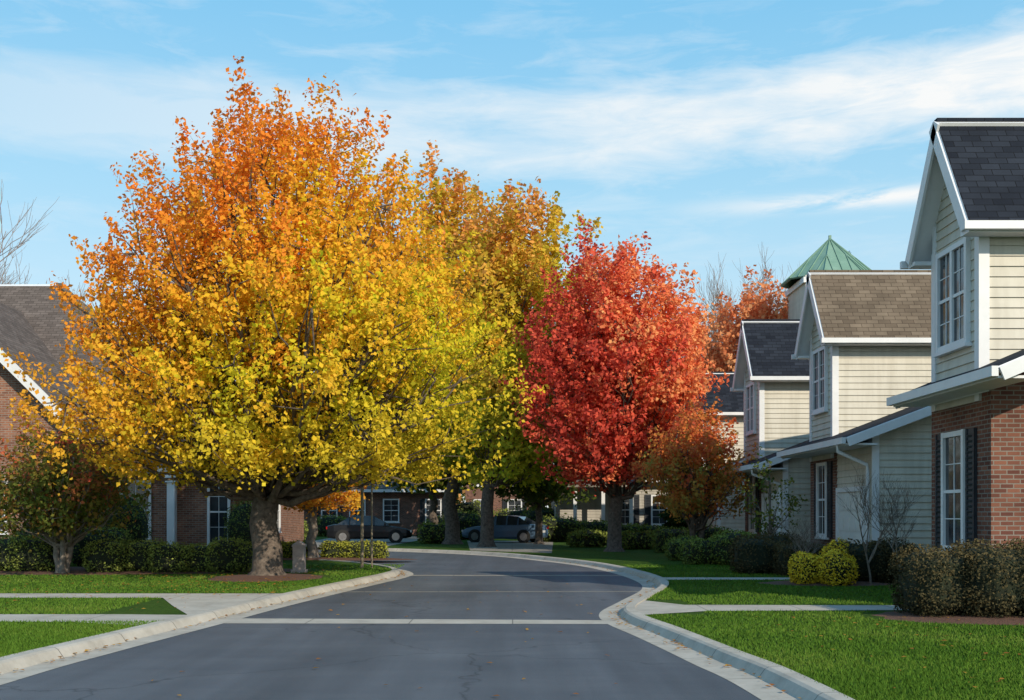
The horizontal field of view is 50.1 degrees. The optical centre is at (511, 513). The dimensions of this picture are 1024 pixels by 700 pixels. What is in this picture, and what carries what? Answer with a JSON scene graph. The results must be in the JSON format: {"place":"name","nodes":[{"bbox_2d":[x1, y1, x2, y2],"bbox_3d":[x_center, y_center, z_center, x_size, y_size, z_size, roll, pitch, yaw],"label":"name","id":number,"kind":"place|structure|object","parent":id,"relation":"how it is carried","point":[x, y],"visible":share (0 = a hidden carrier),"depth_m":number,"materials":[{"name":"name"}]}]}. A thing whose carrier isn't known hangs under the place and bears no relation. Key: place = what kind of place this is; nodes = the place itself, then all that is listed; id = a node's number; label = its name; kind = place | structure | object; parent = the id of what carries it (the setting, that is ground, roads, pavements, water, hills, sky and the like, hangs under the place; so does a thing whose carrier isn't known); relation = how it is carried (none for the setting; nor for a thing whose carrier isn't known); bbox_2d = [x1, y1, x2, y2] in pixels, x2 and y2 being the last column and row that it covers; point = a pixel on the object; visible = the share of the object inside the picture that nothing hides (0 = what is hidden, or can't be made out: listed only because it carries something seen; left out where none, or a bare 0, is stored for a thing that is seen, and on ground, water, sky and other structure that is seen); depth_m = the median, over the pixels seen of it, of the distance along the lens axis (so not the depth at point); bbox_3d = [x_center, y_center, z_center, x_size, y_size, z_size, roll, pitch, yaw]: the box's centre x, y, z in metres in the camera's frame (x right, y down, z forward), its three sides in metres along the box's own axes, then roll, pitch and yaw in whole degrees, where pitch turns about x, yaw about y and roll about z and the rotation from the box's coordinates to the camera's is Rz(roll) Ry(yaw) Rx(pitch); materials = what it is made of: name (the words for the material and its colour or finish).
{"place":"outdoors","nodes":[
{"label":"outdoors","id":0,"kind":"place"},
{"bbox_2d":[0,180,56,283],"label":"bare tree","id":1,"kind":"object","parent":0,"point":[4,264],"visible":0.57,"depth_m":59.05,"materials":[{"name":"brown plant"}]},
{"bbox_2d":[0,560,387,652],"bbox_3d":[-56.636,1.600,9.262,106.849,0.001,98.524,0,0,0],"label":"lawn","id":2,"kind":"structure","parent":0,"point":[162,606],"depth_m":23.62,"materials":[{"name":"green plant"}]},
{"bbox_2d":[100,487,152,542],"bbox_3d":[-12.284,0.398,34.802,1.680,2.516,1.715,0,0,0],"label":"evergreen shrub","id":3,"kind":"object","parent":2,"relation":"on","point":[138,528],"visible":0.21,"depth_m":34.44,"materials":[{"name":"green plant"}]},
{"bbox_2d":[0,567,291,574],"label":"mulch bed","id":4,"kind":"object","parent":2,"relation":"on","point":[78,570],"visible":0.2,"depth_m":29.02,"materials":[{"name":"brown soil"}]},
{"bbox_2d":[0,534,39,571],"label":"boxwood shrub","id":5,"kind":"object","parent":4,"relation":"on","point":[6,545],"visible":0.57,"depth_m":29.30,"materials":[{"name":"green plant"}]},
{"bbox_2d":[7,536,66,571],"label":"boxwood shrub","id":6,"kind":"object","parent":4,"relation":"on","point":[39,557],"visible":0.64,"depth_m":29.30,"materials":[{"name":"green plant"}]},
{"bbox_2d":[0,411,153,572],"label":"dogwood tree","id":7,"kind":"object","parent":4,"relation":"on","point":[84,495],"visible":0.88,"depth_m":28.31,"materials":[{"name":"green plant"}]},
{"bbox_2d":[71,525,133,566],"bbox_3d":[-12.182,0.977,32.285,1.886,1.360,1.372,0,0,0],"label":"boxwood shrub","id":8,"kind":"object","parent":4,"relation":"on","point":[76,560],"visible":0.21,"depth_m":31.84,"materials":[{"name":"green plant"}]},
{"bbox_2d":[78,537,130,571],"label":"boxwood shrub","id":9,"kind":"object","parent":4,"relation":"on","point":[105,556],"visible":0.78,"depth_m":29.16,"materials":[{"name":"green plant"}]},
{"bbox_2d":[119,538,168,571],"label":"boxwood shrub","id":10,"kind":"object","parent":4,"relation":"on","point":[137,552],"visible":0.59,"depth_m":29.39,"materials":[{"name":"green plant"}]},
{"bbox_2d":[144,540,195,572],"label":"boxwood shrub","id":11,"kind":"object","parent":4,"relation":"on","point":[164,557],"visible":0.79,"depth_m":29.15,"materials":[{"name":"green plant"}]},
{"bbox_2d":[179,543,215,571],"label":"boxwood shrub","id":12,"kind":"object","parent":4,"relation":"on","point":[198,555],"visible":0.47,"depth_m":29.37,"materials":[{"name":"green plant"}]},
{"bbox_2d":[204,536,252,572],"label":"boxwood shrub","id":13,"kind":"object","parent":4,"relation":"on","point":[232,555],"visible":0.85,"depth_m":29.18,"materials":[{"name":"green plant"}]},
{"bbox_2d":[165,475,178,544],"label":"porch column","id":14,"kind":"structure","parent":2,"relation":"on","point":[171,512],"depth_m":37.05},
{"bbox_2d":[223,500,251,546],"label":"evergreen shrub","id":15,"kind":"object","parent":2,"relation":"on","point":[238,520],"visible":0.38,"depth_m":35.94,"materials":[{"name":"green plant"}]},
{"bbox_2d":[208,573,321,581],"bbox_3d":[-6.101,1.567,27.272,3.038,0.090,3.860,0,0,0],"label":"mulch bed","id":16,"kind":"object","parent":2,"relation":"on","point":[245,578],"visible":0.66,"depth_m":26.44,"materials":[{"name":"brown soil"}]},
{"bbox_2d":[1,56,548,575],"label":"maple tree","id":17,"kind":"object","parent":16,"relation":"on","point":[301,380],"visible":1,"depth_m":24.73,"materials":[{"name":"yellow plant"}]},
{"bbox_2d":[291,540,307,572],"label":"stone garden pillar","id":18,"kind":"structure","parent":2,"relation":"on","point":[299,556],"depth_m":29.45,"materials":[{"name":"grey stone"}]},
{"bbox_2d":[283,557,416,560],"bbox_3d":[-6.441,1.567,38.224,6.294,0.090,1.818,0,0,0],"label":"mulch bed","id":19,"kind":"object","parent":2,"relation":"on","point":[347,559],"visible":0.59,"depth_m":37.70,"materials":[{"name":"brown soil"}]},
{"bbox_2d":[280,479,369,557],"bbox_3d":[-6.789,-1.341,38.241,4.838,6.182,4.630,0,0,32],"label":"autumn tree","id":20,"kind":"object","parent":19,"relation":"on","point":[313,507],"visible":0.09,"depth_m":37.84,"materials":[{"name":"orange plant"}]},
{"bbox_2d":[318,540,347,557],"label":"boxwood shrub","id":21,"kind":"object","parent":19,"relation":"on","point":[331,548],"visible":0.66,"depth_m":37.99,"materials":[{"name":"yellow plant"}]},
{"bbox_2d":[340,540,366,557],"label":"boxwood shrub","id":22,"kind":"object","parent":19,"relation":"on","point":[351,550],"visible":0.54,"depth_m":37.98,"materials":[{"name":"yellow plant"}]},
{"bbox_2d":[358,540,389,560],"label":"boxwood shrub","id":23,"kind":"object","parent":19,"relation":"on","point":[379,549],"visible":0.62,"depth_m":38.01,"materials":[{"name":"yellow plant"}]},
{"bbox_2d":[360,480,363,567],"bbox_3d":[-4.380,-0.050,32.000,0.095,3.300,0.100,0,0,0],"label":"stake","id":24,"kind":"object","parent":2,"relation":"on","point":[362,534],"visible":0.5,"depth_m":31.96,"materials":[{"name":"brown wood"}]},
{"bbox_2d":[0,550,760,699],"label":"road","id":25,"kind":"structure","parent":0,"point":[252,661],"depth_m":13.19,"materials":[{"name":"grey asphalt"}]},
{"bbox_2d":[0,559,412,684],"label":"kerb","id":26,"kind":"structure","parent":25,"relation":"on","point":[34,661],"depth_m":15.33,"materials":[{"name":"concrete"}]},
{"bbox_2d":[226,618,606,623],"bbox_3d":[-1.485,1.697,17.251,5.956,0.001,0.801,0,0,1],"label":"road strip","id":27,"kind":"object","parent":25,"relation":"on","point":[378,621],"visible":1,"depth_m":17.18,"materials":[{"name":"concrete"}]},
{"bbox_2d":[0,561,1018,698],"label":"fallen leaves","id":28,"kind":"object","parent":25,"relation":"on","point":[405,616],"visible":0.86,"depth_m":19.26,"materials":[{"name":"orange plant"}]},
{"bbox_2d":[412,575,620,575],"bbox_3d":[0.122,1.697,29.950,5.774,0.001,0.500,0,0,0],"label":"road strip","id":29,"kind":"object","parent":25,"relation":"on","point":[516,575],"visible":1,"depth_m":29.89,"materials":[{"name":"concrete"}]},
{"bbox_2d":[415,591,638,591],"bbox_3d":[-0.419,1.697,23.725,6.428,0.001,0.150,0,0,-1],"label":"road strip","id":30,"kind":"object","parent":25,"relation":"on","point":[526,591],"visible":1,"depth_m":23.77,"materials":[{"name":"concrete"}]},
{"bbox_2d":[318,548,854,699],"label":"kerb","id":31,"kind":"structure","parent":25,"relation":"on","point":[794,685],"depth_m":13.44,"materials":[{"name":"concrete"}]},
{"bbox_2d":[315,536,552,552],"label":"driveway","id":32,"kind":"structure","parent":0,"point":[515,546],"depth_m":54.26,"materials":[{"name":"concrete"}]},
{"bbox_2d":[326,516,411,542],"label":"parked car","id":33,"kind":"object","parent":32,"relation":"on","point":[347,529],"visible":0.94,"depth_m":59.16,"materials":[{"name":"black paint"}]},
{"bbox_2d":[461,515,548,542],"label":"parked car","id":34,"kind":"object","parent":32,"relation":"on","point":[520,529],"visible":0.69,"depth_m":59.60,"materials":[{"name":"blue paint"}]},
{"bbox_2d":[0,577,907,624],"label":"footpath","id":35,"kind":"structure","parent":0,"point":[190,603],"depth_m":18.73,"materials":[{"name":"concrete"}]},
{"bbox_2d":[0,0,1023,507],"label":"sky","id":36,"kind":"structure","parent":0,"point":[728,129],"materials":[{"name":"blue"}]},
{"bbox_2d":[0,536,1023,699],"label":"lawn","id":37,"kind":"structure","parent":0,"point":[628,557],"depth_m":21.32,"materials":[{"name":"green plant"}]},
{"bbox_2d":[317,514,346,536],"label":"shrub","id":38,"kind":"object","parent":37,"relation":"on","point":[323,522],"visible":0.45,"depth_m":75.06,"materials":[{"name":"green plant"}]},
{"bbox_2d":[304,492,443,535],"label":"walls","id":39,"kind":"structure","parent":37,"relation":"on","point":[409,510],"depth_m":78.00,"materials":[{"name":"red brick"}]},
{"bbox_2d":[317,499,443,522],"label":"windows","id":40,"kind":"structure","parent":39,"relation":"attached to","point":[390,510],"depth_m":77.93,"materials":[{"name":"white glass"}]},
{"bbox_2d":[366,432,482,523],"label":"shade tree","id":41,"kind":"object","parent":37,"relation":"on","point":[432,514],"visible":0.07,"depth_m":69.30,"materials":[{"name":"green plant"}]},
{"bbox_2d":[416,522,444,543],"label":"shrub","id":42,"kind":"object","parent":37,"relation":"on","point":[433,533],"visible":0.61,"depth_m":57.27,"materials":[{"name":"green plant"}]},
{"bbox_2d":[383,140,537,543],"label":"autumn tree","id":43,"kind":"object","parent":37,"relation":"on","point":[454,201],"visible":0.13,"depth_m":55.68,"materials":[{"name":"yellow plant"}]},
{"bbox_2d":[441,498,480,521],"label":"shrub","id":44,"kind":"object","parent":37,"relation":"on","point":[471,506],"visible":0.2,"depth_m":71.10,"materials":[{"name":"green plant"}]},
{"bbox_2d":[443,510,480,539],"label":"shrub","id":45,"kind":"object","parent":37,"relation":"on","point":[468,520],"visible":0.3,"depth_m":65.14,"materials":[{"name":"green plant"}]},
{"bbox_2d":[465,483,531,515],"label":"walls","id":46,"kind":"structure","parent":37,"relation":"on","point":[497,504],"depth_m":80.00,"materials":[{"name":"red brick"}]},
{"bbox_2d":[474,483,526,510],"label":"windows","id":47,"kind":"structure","parent":46,"relation":"attached to","point":[511,505],"depth_m":79.93,"materials":[{"name":"white glass"}]},
{"bbox_2d":[428,176,604,546],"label":"autumn tree","id":48,"kind":"object","parent":37,"relation":"on","point":[514,289],"visible":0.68,"depth_m":50.53,"materials":[{"name":"yellow plant"}]},
{"bbox_2d":[465,449,596,543],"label":"shade tree","id":49,"kind":"object","parent":37,"relation":"on","point":[538,501],"visible":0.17,"depth_m":56.39,"materials":[{"name":"green plant"}]},
{"bbox_2d":[520,505,556,521],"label":"shrub","id":50,"kind":"object","parent":37,"relation":"on","point":[531,514],"visible":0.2,"depth_m":67.07,"materials":[{"name":"green plant"}]},
{"bbox_2d":[543,514,583,541],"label":"shrub","id":51,"kind":"object","parent":37,"relation":"on","point":[559,529],"visible":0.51,"depth_m":61.03,"materials":[{"name":"green plant"}]},
{"bbox_2d":[566,528,606,547],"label":"shrub","id":52,"kind":"object","parent":37,"relation":"on","point":[585,538],"visible":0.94,"depth_m":51.30,"materials":[{"name":"green plant"}]},
{"bbox_2d":[571,519,607,541],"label":"shrub","id":53,"kind":"object","parent":37,"relation":"on","point":[596,524],"visible":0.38,"depth_m":61.14,"materials":[{"name":"green plant"}]},
{"bbox_2d":[498,215,729,551],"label":"red maple tree","id":54,"kind":"object","parent":37,"relation":"on","point":[612,362],"visible":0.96,"depth_m":44.20,"materials":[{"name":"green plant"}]},
{"bbox_2d":[622,530,655,549],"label":"shrub","id":55,"kind":"object","parent":37,"relation":"on","point":[632,540],"visible":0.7,"depth_m":48.32,"materials":[{"name":"green plant"}]},
{"bbox_2d":[650,526,689,552],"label":"hedge","id":56,"kind":"object","parent":37,"relation":"on","point":[662,535],"visible":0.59,"depth_m":44.47,"materials":[{"name":"green plant"}]},
{"bbox_2d":[656,488,689,530],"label":"shrub","id":57,"kind":"object","parent":37,"relation":"on","point":[670,522],"visible":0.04,"depth_m":57.83,"materials":[{"name":"green plant"}]},
{"bbox_2d":[663,535,702,560],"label":"hedge","id":58,"kind":"object","parent":37,"relation":"on","point":[673,545],"visible":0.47,"depth_m":36.88,"materials":[{"name":"green plant"}]},
{"bbox_2d":[629,396,756,540],"bbox_3d":[6.479,-1.204,38.586,4.414,5.909,4.379,0,0,15],"label":"autumn tree","id":59,"kind":"object","parent":37,"relation":"on","point":[709,484],"visible":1,"depth_m":37.92,"materials":[{"name":"orange plant"}]},
{"bbox_2d":[677,537,719,564],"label":"hedge","id":60,"kind":"object","parent":37,"relation":"on","point":[694,551],"visible":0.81,"depth_m":34.04,"materials":[{"name":"green plant"}]},
{"bbox_2d":[691,416,744,531],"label":"walls","id":61,"kind":"structure","parent":37,"relation":"on","point":[733,524],"depth_m":47.39,"materials":[{"name":"beige"}]},
{"bbox_2d":[684,371,743,478],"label":"roof","id":62,"kind":"structure","parent":61,"relation":"on","point":[732,401],"depth_m":51.56,"materials":[{"name":"black"}]},
{"bbox_2d":[707,529,755,565],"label":"hedge","id":63,"kind":"object","parent":37,"relation":"on","point":[722,547],"visible":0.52,"depth_m":33.57,"materials":[{"name":"green plant"}]},
{"bbox_2d":[677,265,788,370],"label":"orange tree","id":64,"kind":"object","parent":37,"relation":"on","point":[724,359],"visible":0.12,"depth_m":76.16,"materials":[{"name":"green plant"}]},
{"bbox_2d":[696,244,787,370],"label":"bare tree","id":65,"kind":"object","parent":37,"relation":"on","point":[717,282],"visible":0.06,"depth_m":84.36,"materials":[{"name":"brown plant"}]},
{"bbox_2d":[696,262,799,347],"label":"bare tree","id":66,"kind":"object","parent":37,"relation":"on","point":[713,287],"visible":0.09,"depth_m":90.35,"materials":[{"name":"brown plant"}]},
{"bbox_2d":[728,533,783,574],"bbox_3d":[6.555,1.095,29.218,1.561,1.122,1.616,0,0,0],"label":"hedge","id":67,"kind":"object","parent":37,"relation":"on","point":[753,555],"visible":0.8,"depth_m":28.70,"materials":[{"name":"green plant"}]},
{"bbox_2d":[737,446,808,535],"bbox_3d":[7.346,-0.107,30.957,2.015,3.713,1.541,0,0,26],"label":"young tree","id":68,"kind":"object","parent":37,"relation":"on","point":[770,523],"visible":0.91,"depth_m":30.90,"materials":[{"name":"green plant"}]},
{"bbox_2d":[745,365,809,543],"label":"walls","id":69,"kind":"structure","parent":37,"relation":"on","point":[786,414],"depth_m":37.88,"materials":[{"name":"beige"}]},
{"bbox_2d":[745,382,777,534],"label":"windows and doors","id":70,"kind":"structure","parent":69,"relation":"attached to","point":[750,408],"depth_m":38.73,"materials":[{"name":"white glass"}]},
{"bbox_2d":[723,321,808,532],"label":"trim","id":71,"kind":"structure","parent":69,"relation":"attached to","point":[776,463],"depth_m":37.80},
{"bbox_2d":[735,319,808,466],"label":"roof","id":72,"kind":"structure","parent":69,"relation":"on","point":[771,344],"depth_m":38.39,"materials":[{"name":"black"}]},
{"bbox_2d":[754,531,803,571],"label":"hedge","id":73,"kind":"object","parent":37,"relation":"on","point":[781,538],"visible":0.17,"depth_m":29.49,"materials":[{"name":"green plant"}]},
{"bbox_2d":[788,275,806,318],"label":"walls","id":74,"kind":"structure","parent":37,"relation":"on","point":[795,299],"depth_m":71.98,"materials":[{"name":"beige"}]},
{"bbox_2d":[780,238,870,288],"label":"roof","id":75,"kind":"structure","parent":74,"relation":"on","point":[830,254],"depth_m":70.62,"materials":[{"name":"green metal"}]},
{"bbox_2d":[772,540,826,575],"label":"hedge","id":76,"kind":"object","parent":37,"relation":"on","point":[783,553],"visible":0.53,"depth_m":27.87,"materials":[{"name":"green plant"}]},
{"bbox_2d":[774,510,828,552],"bbox_3d":[7.141,0.753,27.181,1.333,1.702,1.032,0,0,0],"label":"bare shrub","id":77,"kind":"object","parent":37,"relation":"on","point":[802,536],"visible":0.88,"depth_m":27.19,"materials":[{"name":"brown plant"}]},
{"bbox_2d":[788,519,824,554],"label":"bare shrub","id":78,"kind":"object","parent":37,"relation":"on","point":[807,538],"visible":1,"depth_m":26.19,"materials":[{"name":"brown plant"}]},
{"bbox_2d":[760,580,888,585],"bbox_3d":[7.154,1.567,25.033,3.283,0.090,2.234,0,0,0],"label":"mulch bed","id":79,"kind":"object","parent":37,"relation":"on","point":[857,583],"visible":0.28,"depth_m":24.43,"materials":[{"name":"brown soil"}]},
{"bbox_2d":[787,551,821,584],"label":"golden shrub","id":80,"kind":"object","parent":79,"relation":"on","point":[803,569],"visible":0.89,"depth_m":24.35,"materials":[{"name":"yellow plant"}]},
{"bbox_2d":[819,537,848,557],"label":"golden shrub","id":81,"kind":"object","parent":79,"relation":"on","point":[837,546],"visible":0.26,"depth_m":24.99,"materials":[{"name":"yellow plant"}]},
{"bbox_2d":[816,549,858,585],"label":"golden shrub","id":82,"kind":"object","parent":79,"relation":"on","point":[838,568],"visible":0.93,"depth_m":24.05,"materials":[{"name":"yellow plant"}]},
{"bbox_2d":[831,538,894,582],"bbox_3d":[8.022,1.105,25.291,1.428,1.098,1.394,0,0,0],"label":"hedge","id":83,"kind":"object","parent":79,"relation":"on","point":[878,566],"visible":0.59,"depth_m":24.81,"materials":[{"name":"green plant"}]},
{"bbox_2d":[836,462,928,583],"bbox_3d":[8.082,0.225,23.925,2.101,2.756,1.715,0,0,0],"label":"bare shrub","id":84,"kind":"object","parent":79,"relation":"on","point":[882,531],"visible":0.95,"depth_m":24.21,"materials":[{"name":"brown plant"}]},
{"bbox_2d":[871,537,918,582],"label":"hedge","id":85,"kind":"object","parent":79,"relation":"on","point":[887,544],"visible":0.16,"depth_m":25.04,"materials":[{"name":"green plant"}]},
{"bbox_2d":[810,318,931,550],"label":"walls","id":86,"kind":"structure","parent":37,"relation":"on","point":[872,379],"depth_m":29.67,"materials":[{"name":"beige"}]},
{"bbox_2d":[810,346,865,544],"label":"windows and doors","id":87,"kind":"structure","parent":86,"relation":"attached to","point":[847,524],"depth_m":30.12,"materials":[{"name":"white glass"}]},
{"bbox_2d":[777,272,931,543],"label":"trim","id":88,"kind":"structure","parent":86,"relation":"attached to","point":[869,437],"depth_m":29.20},
{"bbox_2d":[836,445,869,541],"bbox_3d":[8.255,-0.065,26.540,0.816,3.230,0.088,0,0,0],"label":"downspout","id":89,"kind":"object","parent":88,"relation":"attached to","point":[838,451],"visible":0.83,"depth_m":26.51,"materials":[{"name":"white metal"}]},
{"bbox_2d":[788,270,930,449],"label":"roof","id":90,"kind":"structure","parent":86,"relation":"on","point":[873,303],"depth_m":30.08,"materials":[{"name":"beige tile"}]},
{"bbox_2d":[858,471,918,565],"bbox_3d":[8.248,0.297,24.114,1.357,2.615,2.010,0,0,17],"label":"bare shrub","id":91,"kind":"object","parent":37,"relation":"on","point":[894,535],"visible":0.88,"depth_m":24.08,"materials":[{"name":"brown plant"}]},
{"bbox_2d":[874,611,1023,624],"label":"mulch bed","id":92,"kind":"object","parent":37,"relation":"on","point":[957,618],"visible":0.44,"depth_m":16.28,"materials":[{"name":"brown soil"}]},
{"bbox_2d":[886,543,985,616],"bbox_3d":[6.756,1.054,17.173,1.495,1.186,1.749,0,0,0],"label":"hedge","id":93,"kind":"object","parent":92,"relation":"on","point":[930,582],"visible":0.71,"depth_m":16.61,"materials":[{"name":"green plant"}]},
{"bbox_2d":[945,538,1023,617],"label":"hedge","id":94,"kind":"object","parent":92,"relation":"on","point":[994,573],"visible":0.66,"depth_m":16.26,"materials":[{"name":"green plant"}]},
{"bbox_2d":[932,184,1023,551],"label":"walls","id":95,"kind":"structure","parent":37,"relation":"on","point":[995,417],"depth_m":17.98,"materials":[{"name":"beige"}]},
{"bbox_2d":[886,121,1023,411],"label":"trim","id":96,"kind":"structure","parent":95,"relation":"attached to","point":[977,383],"depth_m":17.97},
{"bbox_2d":[933,237,976,549],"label":"windows and doors","id":97,"kind":"structure","parent":95,"relation":"attached to","point":[955,485],"depth_m":18.94,"materials":[{"name":"white glass"}]},
{"bbox_2d":[912,118,1023,389],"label":"roof","id":98,"kind":"structure","parent":95,"relation":"on","point":[985,157],"depth_m":18.49,"materials":[{"name":"black tile"}]},
{"bbox_2d":[551,482,667,526],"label":"walls","id":99,"kind":"structure","parent":0,"point":[590,510],"depth_m":63.98,"materials":[{"name":"beige"}]},
{"bbox_2d":[573,480,664,524],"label":"trim","id":100,"kind":"structure","parent":99,"relation":"attached to","point":[603,508],"depth_m":62.40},
{"bbox_2d":[621,495,667,525],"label":"windows","id":101,"kind":"structure","parent":99,"relation":"attached to","point":[652,511],"depth_m":63.93,"materials":[{"name":"white glass"}]},
{"label":"ground","id":102,"kind":"structure","parent":0,"visible":0},
{"bbox_2d":[0,363,303,546],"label":"walls","id":103,"kind":"structure","parent":102,"relation":"on","point":[191,514],"depth_m":37.60,"materials":[{"name":"brown brick"}]},
{"bbox_2d":[0,348,181,473],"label":"trim","id":104,"kind":"structure","parent":103,"relation":"attached to","point":[11,368],"depth_m":35.54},
{"bbox_2d":[0,283,207,464],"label":"roof","id":105,"kind":"structure","parent":103,"relation":"on","point":[31,318],"depth_m":41.29,"materials":[{"name":"grey"}]},
{"bbox_2d":[0,478,281,545],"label":"windows","id":106,"kind":"structure","parent":103,"relation":"attached to","point":[217,507],"depth_m":37.55,"materials":[{"name":"white glass"}]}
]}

